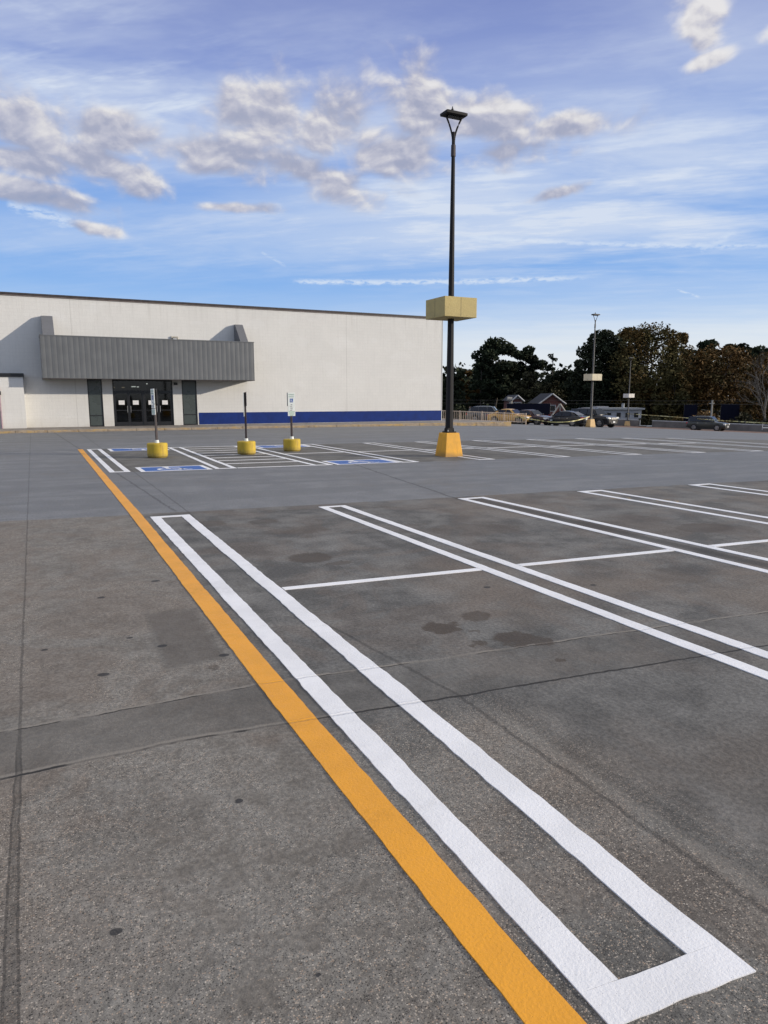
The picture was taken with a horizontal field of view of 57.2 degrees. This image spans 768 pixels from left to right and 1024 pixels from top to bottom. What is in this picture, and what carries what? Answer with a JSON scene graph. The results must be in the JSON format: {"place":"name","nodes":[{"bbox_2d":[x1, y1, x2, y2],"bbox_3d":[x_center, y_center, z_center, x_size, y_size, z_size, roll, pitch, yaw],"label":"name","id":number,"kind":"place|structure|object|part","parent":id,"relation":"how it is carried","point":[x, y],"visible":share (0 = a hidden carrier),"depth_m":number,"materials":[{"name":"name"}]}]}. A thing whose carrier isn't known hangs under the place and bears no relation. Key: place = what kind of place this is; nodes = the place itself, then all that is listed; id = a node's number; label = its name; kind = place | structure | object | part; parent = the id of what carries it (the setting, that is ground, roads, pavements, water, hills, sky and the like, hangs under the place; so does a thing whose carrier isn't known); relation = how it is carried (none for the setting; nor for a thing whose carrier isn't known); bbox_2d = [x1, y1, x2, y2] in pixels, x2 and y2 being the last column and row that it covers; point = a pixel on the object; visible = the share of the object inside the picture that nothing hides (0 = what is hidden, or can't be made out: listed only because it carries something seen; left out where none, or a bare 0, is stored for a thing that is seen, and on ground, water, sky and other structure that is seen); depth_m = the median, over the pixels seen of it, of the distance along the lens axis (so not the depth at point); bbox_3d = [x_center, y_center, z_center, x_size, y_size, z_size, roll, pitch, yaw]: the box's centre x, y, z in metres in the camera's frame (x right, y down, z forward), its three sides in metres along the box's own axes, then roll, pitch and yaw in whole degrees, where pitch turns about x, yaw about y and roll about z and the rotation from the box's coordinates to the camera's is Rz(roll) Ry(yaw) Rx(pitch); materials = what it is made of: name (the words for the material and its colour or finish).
{"place":"outdoors","nodes":[
{"label":"outdoors","id":0,"kind":"place"},
{"bbox_2d":[0,292,442,428],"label":"store building","id":1,"kind":"structure","parent":0,"point":[74,361],"depth_m":44.25,"materials":[{"name":"white painted wall"},{"name":"blue paint"},{"name":"dark metal trim"}]},
{"bbox_2d":[87,379,103,426],"bbox_3d":[-17.333,-6.557,42.317,0.820,2.808,0.100,-5,10,-26],"label":"window","id":2,"kind":"structure","parent":1,"relation":"in","point":[94,386],"depth_m":42.29,"materials":[{"name":"grey glass"}]},
{"bbox_2d":[114,392,129,425],"bbox_3d":[-16.004,-6.304,43.018,0.808,2.035,0.129,-5,10,-26],"label":"door","id":3,"kind":"structure","parent":1,"relation":"in","point":[121,399],"depth_m":43.04,"materials":[{"name":"black glass"}]},
{"bbox_2d":[128,392,143,424],"bbox_3d":[-15.269,-6.362,43.376,0.808,2.035,0.129,-5,10,-26],"label":"door","id":4,"kind":"structure","parent":1,"relation":"in","point":[135,398],"depth_m":43.39,"materials":[{"name":"black glass"}]},
{"bbox_2d":[144,392,158,424],"bbox_3d":[-14.444,-6.428,43.778,0.808,2.035,0.129,-5,10,-26],"label":"door","id":5,"kind":"structure","parent":1,"relation":"in","point":[149,418],"depth_m":43.76,"materials":[{"name":"black glass"}]},
{"bbox_2d":[158,392,172,424],"bbox_3d":[-13.708,-6.486,44.137,0.808,2.035,0.129,-5,10,-26],"label":"door","id":6,"kind":"structure","parent":1,"relation":"in","point":[164,398],"depth_m":44.15,"materials":[{"name":"black glass"}]},
{"bbox_2d":[181,380,197,424],"bbox_3d":[-12.356,-6.951,44.742,0.920,2.808,0.100,-5,10,-26],"label":"window","id":7,"kind":"structure","parent":1,"relation":"in","point":[189,391],"depth_m":44.72,"materials":[{"name":"grey glass"}]},
{"bbox_2d":[0,420,501,430],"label":"sidewalk","id":8,"kind":"structure","parent":0,"point":[179,426],"depth_m":43.97,"materials":[{"name":"concrete"}]},
{"bbox_2d":[0,418,767,1023],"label":"ground","id":9,"kind":"structure","parent":0,"point":[188,834],"depth_m":4.14,"materials":[{"name":"concrete"}]},
{"bbox_2d":[87,449,129,471],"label":"bay outline","id":10,"kind":"object","parent":9,"relation":"on","point":[107,467],"visible":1,"depth_m":20.59,"materials":[{"name":"white paint"}]},
{"bbox_2d":[108,448,168,450],"bbox_3d":[-8.871,-2.264,25.418,1.980,0.004,1.578,-5,10,-26],"label":"accessible panel","id":11,"kind":"object","parent":9,"relation":"on","point":[132,449],"visible":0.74,"depth_m":25.34,"materials":[{"name":"blue paint"}]},
{"bbox_2d":[147,389,167,457],"bbox_3d":[-7.100,-2.764,21.930,0.620,2.122,0.620,-5,10,-26],"label":"drum sign","id":12,"kind":"object","parent":9,"relation":"on","point":[156,449],"visible":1,"depth_m":21.83,"materials":[{"name":"yellow paint"}]},
{"bbox_2d":[135,465,210,471],"bbox_3d":[-5.557,-1.153,18.579,1.770,0.004,1.459,-5,10,-26],"label":"accessible panel","id":13,"kind":"object","parent":9,"relation":"on","point":[171,468],"visible":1,"depth_m":18.55,"materials":[{"name":"blue paint"}]},
{"bbox_2d":[168,447,235,468],"bbox_3d":[-6.040,-1.793,22.556,0.551,0.007,8.862,-4,10,-25],"label":"bay outline","id":14,"kind":"object","parent":9,"relation":"on","point":[208,464],"visible":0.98,"depth_m":21.61,"materials":[{"name":"white paint"}]},
{"bbox_2d":[237,392,255,454],"bbox_3d":[-4.553,-2.925,23.177,0.600,2.040,0.600,-5,10,-26],"label":"drum sign","id":15,"kind":"object","parent":9,"relation":"on","point":[245,447],"visible":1,"depth_m":23.07,"materials":[{"name":"yellow paint"}]},
{"bbox_2d":[0,422,510,433],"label":"curb","id":16,"kind":"structure","parent":9,"relation":"on","point":[308,426],"depth_m":42.91,"materials":[{"name":"grey concrete"}]},
{"bbox_2d":[204,446,312,467],"bbox_3d":[-4.863,-1.858,22.957,2.040,0.007,8.982,-5,10,-26],"label":"access aisle","id":17,"kind":"object","parent":9,"relation":"on","point":[250,459],"visible":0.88,"depth_m":21.26,"materials":[{"name":"white paint"}]},
{"bbox_2d":[256,445,310,447],"bbox_3d":[-3.943,-2.529,27.049,1.920,0.004,1.573,-5,10,-26],"label":"accessible panel","id":18,"kind":"object","parent":9,"relation":"on","point":[271,446],"visible":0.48,"depth_m":26.89,"materials":[{"name":"blue paint"}]},
{"bbox_2d":[234,446,332,464],"bbox_3d":[-3.634,-1.937,23.443,0.602,0.007,8.883,-5,10,-26],"label":"bay outline","id":19,"kind":"object","parent":9,"relation":"on","point":[292,456],"visible":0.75,"depth_m":21.97,"materials":[{"name":"white paint"}]},
{"bbox_2d":[283,393,300,451],"bbox_3d":[-3.227,-3.137,24.540,0.600,2.020,0.600,-5,10,-26],"label":"drum sign","id":20,"kind":"object","parent":9,"relation":"on","point":[291,444],"visible":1,"depth_m":24.42,"materials":[{"name":"yellow paint"}]},
{"bbox_2d":[78,449,586,1023],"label":"yellow line","id":21,"kind":"object","parent":9,"relation":"on","point":[526,989],"visible":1,"depth_m":2.97,"materials":[{"name":"paint"}]},
{"bbox_2d":[301,444,417,461],"bbox_3d":[-1.173,-2.083,24.346,0.544,0.007,8.865,-5,10,-26],"label":"bay outline","id":22,"kind":"object","parent":9,"relation":"on","point":[360,452],"visible":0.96,"depth_m":23.55,"materials":[{"name":"white paint"}]},
{"bbox_2d":[323,459,399,464],"bbox_3d":[-0.677,-1.468,20.516,1.920,0.004,1.473,-5,10,-26],"label":"accessible panel","id":23,"kind":"object","parent":9,"relation":"on","point":[365,461],"visible":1,"depth_m":20.58,"materials":[{"name":"blue paint"}]},
{"bbox_2d":[282,568,480,589],"bbox_3d":[0.028,0.688,7.289,2.186,0.007,0.102,-4,10,-21],"label":"cross line","id":24,"kind":"object","parent":9,"relation":"on","point":[376,579],"visible":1,"depth_m":7.24,"materials":[{"name":"white paint"}]},
{"bbox_2d":[366,443,490,459],"bbox_3d":[1.226,-2.225,25.226,0.551,0.007,8.833,-4,10,-25],"label":"bay outline","id":25,"kind":"object","parent":9,"relation":"on","point":[428,450],"visible":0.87,"depth_m":24.89,"materials":[{"name":"white paint"}]},
{"bbox_2d":[426,106,476,456],"bbox_3d":[2.080,-6.893,21.759,1.156,10.430,1.156,-5,10,-26],"label":"lamp post","id":26,"kind":"object","parent":9,"relation":"on","point":[450,308],"visible":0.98,"depth_m":21.62,"materials":[{"name":"black metal"}]},
{"bbox_2d":[151,514,755,1023],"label":"bay outline","id":27,"kind":"object","parent":9,"relation":"on","point":[707,962],"visible":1,"depth_m":2.91,"materials":[{"name":"white paint"}]},
{"bbox_2d":[466,406,496,419],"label":"parked car","id":28,"kind":"object","parent":9,"relation":"on","point":[475,409],"visible":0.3,"depth_m":74.72,"materials":[{"name":"grey paint"}]},
{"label":"side window","id":29,"kind":"part","parent":28,"relation":"part of","materials":[{"name":"black glass"}]},
{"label":"side window","id":30,"kind":"part","parent":28,"relation":"part of","materials":[{"name":"black glass"}]},
{"bbox_2d":[442,410,526,424],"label":"guard rail","id":31,"kind":"object","parent":9,"relation":"on","point":[482,412],"visible":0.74,"depth_m":65.40,"materials":[{"name":"beige paint"}]},
{"bbox_2d":[515,416,589,422],"bbox_3d":[15.617,-8.478,64.349,6.913,0.542,1.946,0,9,1],"label":"caution tape","id":32,"kind":"object","parent":31,"relation":"attached to","point":[550,421],"visible":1,"depth_m":63.83,"materials":[{"name":"plastic"}]},
{"bbox_2d":[420,441,569,456],"bbox_3d":[3.601,-2.366,26.101,0.555,0.008,8.886,-5,10,-28],"label":"bay outline","id":33,"kind":"object","parent":9,"relation":"on","point":[504,451],"visible":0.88,"depth_m":24.49,"materials":[{"name":"white paint"}]},
{"bbox_2d":[488,409,532,423],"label":"parked car","id":34,"kind":"object","parent":9,"relation":"on","point":[501,411],"visible":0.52,"depth_m":68.24,"materials":[{"name":"gold paint"}]},
{"bbox_2d":[511,409,552,424],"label":"parked car","id":35,"kind":"object","parent":9,"relation":"on","point":[537,414],"visible":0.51,"depth_m":67.66,"materials":[{"name":"grey paint"}]},
{"bbox_2d":[320,505,767,679],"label":"bay outline","id":36,"kind":"object","parent":9,"relation":"on","point":[743,666],"visible":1,"depth_m":6.45,"materials":[{"name":"white paint"}]},
{"bbox_2d":[472,440,637,454],"bbox_3d":[6.193,-2.518,27.054,0.607,0.009,8.889,-5,10,-28],"label":"bay outline","id":37,"kind":"object","parent":9,"relation":"on","point":[558,448],"visible":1,"depth_m":26.45,"materials":[{"name":"white paint"}]},
{"bbox_2d":[551,404,565,415],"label":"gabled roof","id":38,"kind":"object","parent":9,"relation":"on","point":[559,406],"visible":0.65,"depth_m":116.67,"materials":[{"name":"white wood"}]},
{"bbox_2d":[544,411,588,426],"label":"parked car","id":39,"kind":"object","parent":9,"relation":"on","point":[561,416],"visible":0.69,"depth_m":66.41,"materials":[{"name":"black paint"}]},
{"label":"side window","id":40,"kind":"part","parent":39,"relation":"part of","materials":[{"name":"black glass"}]},
{"bbox_2d":[583,312,601,426],"bbox_3d":[19.227,-12.994,64.754,1.156,10.430,1.156,-5,10,-26],"label":"lamp post","id":41,"kind":"object","parent":9,"relation":"on","point":[592,378],"visible":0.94,"depth_m":64.66,"materials":[{"name":"grey metal"}]},
{"bbox_2d":[570,408,618,427],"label":"parked car","id":42,"kind":"object","parent":9,"relation":"on","point":[601,417],"visible":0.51,"depth_m":70.08,"materials":[{"name":"black paint"}]},
{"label":"side window","id":43,"kind":"part","parent":42,"relation":"part of","materials":[{"name":"black glass"}]},
{"bbox_2d":[517,549,672,565],"bbox_3d":[2.515,0.532,8.251,2.171,0.007,0.102,-4,10,-21],"label":"cross line","id":44,"kind":"object","parent":9,"relation":"on","point":[590,558],"visible":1,"depth_m":8.23,"materials":[{"name":"white paint"}]},
{"bbox_2d":[458,497,767,572],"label":"bay outline","id":45,"kind":"object","parent":9,"relation":"on","point":[671,548],"visible":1,"depth_m":9.54,"materials":[{"name":"white paint"}]},
{"bbox_2d":[526,439,702,452],"bbox_3d":[8.736,-2.662,27.990,0.605,0.011,8.876,-5,10,-28],"label":"bay outline","id":46,"kind":"object","parent":9,"relation":"on","point":[618,445],"visible":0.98,"depth_m":27.11,"materials":[{"name":"white paint"}]},
{"bbox_2d":[623,357,634,425],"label":"lamp post","id":47,"kind":"object","parent":9,"relation":"on","point":[627,421],"visible":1,"depth_m":106.41,"materials":[{"name":"grey metal"}]},
{"bbox_2d":[627,413,767,423],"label":"caution tape","id":48,"kind":"object","parent":47,"relation":"attached to","point":[703,419],"visible":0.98,"depth_m":80.98,"materials":[{"name":"plastic"}]},
{"bbox_2d":[577,438,758,450],"bbox_3d":[11.209,-2.793,28.901,0.603,0.016,8.873,-5,10,-28],"label":"bay outline","id":49,"kind":"object","parent":9,"relation":"on","point":[668,444],"visible":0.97,"depth_m":28.50,"materials":[{"name":"white paint"}]},
{"bbox_2d":[577,490,767,523],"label":"bay outline","id":50,"kind":"object","parent":9,"relation":"on","point":[589,492],"visible":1,"depth_m":12.09,"materials":[{"name":"white paint"}]},
{"bbox_2d":[606,419,767,431],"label":"parapet wall","id":51,"kind":"structure","parent":9,"relation":"on","point":[683,424],"depth_m":104.33,"materials":[{"name":"concrete"}]},
{"bbox_2d":[626,438,767,447],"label":"bay outline","id":52,"kind":"object","parent":9,"relation":"on","point":[700,442],"visible":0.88,"depth_m":29.80,"materials":[{"name":"white paint"}]},
{"bbox_2d":[686,416,729,430],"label":"parked car","id":53,"kind":"object","parent":9,"relation":"on","point":[694,423],"visible":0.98,"depth_m":83.88,"materials":[{"name":"grey paint"}]},
{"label":"side window","id":54,"kind":"part","parent":53,"relation":"part of","materials":[{"name":"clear glass"}]},
{"bbox_2d":[670,438,763,443],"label":"bay outline","id":55,"kind":"object","parent":9,"relation":"on","point":[719,441],"visible":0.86,"depth_m":32.05,"materials":[{"name":"white paint"}]},
{"bbox_2d":[691,483,767,495],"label":"bay outline","id":56,"kind":"object","parent":9,"relation":"on","point":[729,489],"visible":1,"depth_m":14.49,"materials":[{"name":"white paint"}]},
{"bbox_2d":[709,539,767,546],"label":"cross line","id":57,"kind":"object","parent":9,"relation":"on","point":[738,543],"visible":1,"depth_m":9.02,"materials":[{"name":"white paint"}]},
{"bbox_2d":[0,0,767,384],"label":"sky","id":58,"kind":"structure","parent":0,"point":[611,159],"materials":[{"name":"blue"}]},
{"bbox_2d":[502,395,524,408],"bbox_3d":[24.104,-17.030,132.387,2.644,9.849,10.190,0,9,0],"label":"gabled house","id":59,"kind":"structure","parent":0,"point":[517,399],"depth_m":127.44,"materials":[{"name":"grey brick"}]},
{"bbox_2d":[528,393,566,414],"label":"gabled house","id":60,"kind":"structure","parent":0,"point":[544,398],"depth_m":129.50,"materials":[{"name":"red brick"}]},
{"bbox_2d":[550,405,555,411],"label":"window","id":61,"kind":"structure","parent":60,"relation":"in","point":[552,407],"depth_m":129.54,"materials":[{"name":"white"}]},
{"bbox_2d":[581,403,644,419],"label":"long house","id":62,"kind":"structure","parent":0,"point":[620,412],"depth_m":126.76,"materials":[{"name":"white"}]},
{"bbox_2d":[633,412,638,417],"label":"window","id":63,"kind":"structure","parent":62,"relation":"in","point":[634,416],"depth_m":126.78,"materials":[{"name":"white"}]},
{"label":"terrain","id":64,"kind":"structure","parent":0,"visible":0},
{"bbox_2d":[442,367,468,417],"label":"tree","id":65,"kind":"object","parent":64,"relation":"on","point":[458,397],"visible":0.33,"depth_m":146.14,"materials":[{"name":"green plant"}]},
{"bbox_2d":[444,403,466,418],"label":"shrub","id":66,"kind":"object","parent":64,"relation":"on","point":[458,408],"visible":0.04,"depth_m":122.22,"materials":[{"name":"green plant"}]},
{"bbox_2d":[459,370,479,407],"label":"tree","id":67,"kind":"object","parent":64,"relation":"on","point":[468,373],"visible":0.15,"depth_m":171.03,"materials":[{"name":"green plant"}]},
{"bbox_2d":[467,362,496,407],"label":"pine tree","id":68,"kind":"object","parent":64,"relation":"on","point":[485,384],"visible":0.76,"depth_m":154.84,"materials":[{"name":"green plant"}]},
{"bbox_2d":[469,336,519,407],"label":"pine tree","id":69,"kind":"object","parent":64,"relation":"on","point":[490,351],"visible":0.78,"depth_m":159.81,"materials":[{"name":"green plant"}]},
{"bbox_2d":[483,389,513,409],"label":"tree","id":70,"kind":"object","parent":64,"relation":"on","point":[499,405],"visible":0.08,"depth_m":179.49,"materials":[{"name":"green plant"}]},
{"bbox_2d":[507,397,511,403],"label":"utility pole","id":71,"kind":"object","parent":64,"relation":"on","point":[509,399],"visible":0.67,"depth_m":124.14,"materials":[{"name":"wood"}]},
{"bbox_2d":[553,400,632,400],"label":"overhead wire","id":72,"kind":"object","parent":71,"relation":"attached to","point":[593,400],"visible":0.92,"depth_m":119.51,"materials":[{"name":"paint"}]},
{"bbox_2d":[508,345,547,390],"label":"pine tree","id":73,"kind":"object","parent":64,"relation":"on","point":[526,355],"visible":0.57,"depth_m":167.36,"materials":[{"name":"green plant"}]},
{"bbox_2d":[507,403,549,415],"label":"screen fence","id":74,"kind":"object","parent":64,"relation":"on","point":[544,409],"visible":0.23,"depth_m":122.67,"materials":[{"name":"fabric"}]},
{"bbox_2d":[511,371,546,403],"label":"tree","id":75,"kind":"object","parent":64,"relation":"on","point":[526,388],"visible":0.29,"depth_m":145.94,"materials":[{"name":"green plant"}]},
{"bbox_2d":[545,353,557,381],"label":"pine tree","id":76,"kind":"object","parent":64,"relation":"on","point":[550,367],"visible":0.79,"depth_m":185.86,"materials":[{"name":"green plant"}]},
{"bbox_2d":[541,380,567,408],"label":"tree","id":77,"kind":"object","parent":64,"relation":"on","point":[551,387],"visible":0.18,"depth_m":164.67,"materials":[{"name":"green plant"}]},
{"bbox_2d":[545,368,593,407],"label":"tree","id":78,"kind":"object","parent":64,"relation":"on","point":[562,380],"visible":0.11,"depth_m":174.96,"materials":[{"name":"green plant"}]},
{"bbox_2d":[565,402,586,410],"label":"shrub","id":79,"kind":"object","parent":64,"relation":"on","point":[570,408],"visible":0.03,"depth_m":148.93,"materials":[{"name":"green plant"}]},
{"bbox_2d":[569,359,586,398],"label":"tree","id":80,"kind":"object","parent":64,"relation":"on","point":[575,362],"visible":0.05,"depth_m":180.50,"materials":[{"name":"green plant"}]},
{"bbox_2d":[566,329,636,407],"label":"tree","id":81,"kind":"object","parent":64,"relation":"on","point":[607,343],"visible":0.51,"depth_m":144.06,"materials":[{"name":"green plant"}]},
{"bbox_2d":[442,357,767,419],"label":"woods","id":82,"kind":"object","parent":64,"relation":"on","point":[541,375],"depth_m":219.10,"materials":[{"name":"green plant"}]},
{"bbox_2d":[603,326,652,400],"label":"tree","id":83,"kind":"object","parent":64,"relation":"on","point":[622,333],"visible":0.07,"depth_m":150.44,"materials":[{"name":"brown plant"}]},
{"bbox_2d":[606,321,692,423],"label":"tree","id":84,"kind":"object","parent":64,"relation":"on","point":[640,386],"visible":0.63,"depth_m":139.51,"materials":[{"name":"green plant"}]},
{"bbox_2d":[637,416,662,426],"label":"shrub","id":85,"kind":"object","parent":64,"relation":"on","point":[646,422],"visible":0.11,"depth_m":125.70,"materials":[{"name":"green plant"}]},
{"bbox_2d":[650,370,692,424],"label":"tree","id":86,"kind":"object","parent":64,"relation":"on","point":[672,378],"visible":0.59,"depth_m":134.97,"materials":[{"name":"green plant"}]},
{"bbox_2d":[664,416,683,420],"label":"shrub","id":87,"kind":"object","parent":64,"relation":"on","point":[673,419],"visible":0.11,"depth_m":128.64,"materials":[{"name":"green plant"}]},
{"bbox_2d":[663,332,694,404],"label":"tree","id":88,"kind":"object","parent":64,"relation":"on","point":[684,336],"visible":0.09,"depth_m":153.52,"materials":[{"name":"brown plant"}]},
{"bbox_2d":[683,404,697,421],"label":"screen fence","id":89,"kind":"object","parent":64,"relation":"on","point":[690,410],"visible":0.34,"depth_m":132.68,"materials":[{"name":"fabric"}]},
{"bbox_2d":[687,348,710,411],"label":"tree","id":90,"kind":"object","parent":64,"relation":"on","point":[694,354],"visible":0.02,"depth_m":167.24,"materials":[{"name":"brown plant"}]},
{"bbox_2d":[693,410,727,422],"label":"shrub","id":91,"kind":"object","parent":64,"relation":"on","point":[705,413],"visible":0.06,"depth_m":126.15,"materials":[{"name":"green plant"}]},
{"bbox_2d":[709,400,714,415],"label":"utility pole","id":92,"kind":"object","parent":64,"relation":"on","point":[711,403],"visible":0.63,"depth_m":120.56,"materials":[{"name":"brown wood"}]},
{"bbox_2d":[541,403,767,404],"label":"overhead wire","id":93,"kind":"object","parent":92,"relation":"hanging from","point":[737,404],"visible":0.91,"depth_m":119.61,"materials":[{"name":"paint"}]},
{"bbox_2d":[696,339,728,410],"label":"pine tree","id":94,"kind":"object","parent":64,"relation":"on","point":[703,344],"visible":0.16,"depth_m":197.77,"materials":[{"name":"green plant"}]},
{"bbox_2d":[680,343,765,419],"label":"tree","id":95,"kind":"object","parent":64,"relation":"on","point":[719,388],"visible":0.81,"depth_m":144.10,"materials":[{"name":"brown plant"}]},
{"bbox_2d":[720,403,739,422],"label":"screen fence","id":96,"kind":"object","parent":64,"relation":"on","point":[728,411],"visible":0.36,"depth_m":132.68,"materials":[{"name":"fabric"}]},
{"bbox_2d":[719,343,749,403],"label":"pine tree","id":97,"kind":"object","parent":64,"relation":"on","point":[741,345],"visible":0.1,"depth_m":207.94,"materials":[{"name":"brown plant"}]},
{"bbox_2d":[724,411,750,423],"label":"shrub","id":98,"kind":"object","parent":64,"relation":"on","point":[742,417],"visible":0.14,"depth_m":126.89,"materials":[{"name":"green plant"}]},
{"bbox_2d":[731,348,767,424],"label":"bare tree","id":99,"kind":"object","parent":64,"relation":"on","point":[760,396],"visible":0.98,"depth_m":122.87,"materials":[{"name":"brown plant"}]},
{"bbox_2d":[734,345,767,423],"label":"pine tree","id":100,"kind":"object","parent":64,"relation":"on","point":[757,350],"visible":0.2,"depth_m":208.60,"materials":[{"name":"brown plant"}]},
{"bbox_2d":[737,351,767,424],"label":"tree","id":101,"kind":"object","parent":64,"relation":"on","point":[753,410],"visible":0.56,"depth_m":132.08,"materials":[{"name":"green plant"}]},
{"bbox_2d":[747,418,767,423],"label":"shrub","id":102,"kind":"object","parent":64,"relation":"on","point":[751,420],"visible":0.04,"depth_m":124.16,"materials":[{"name":"green plant"}]}
]}

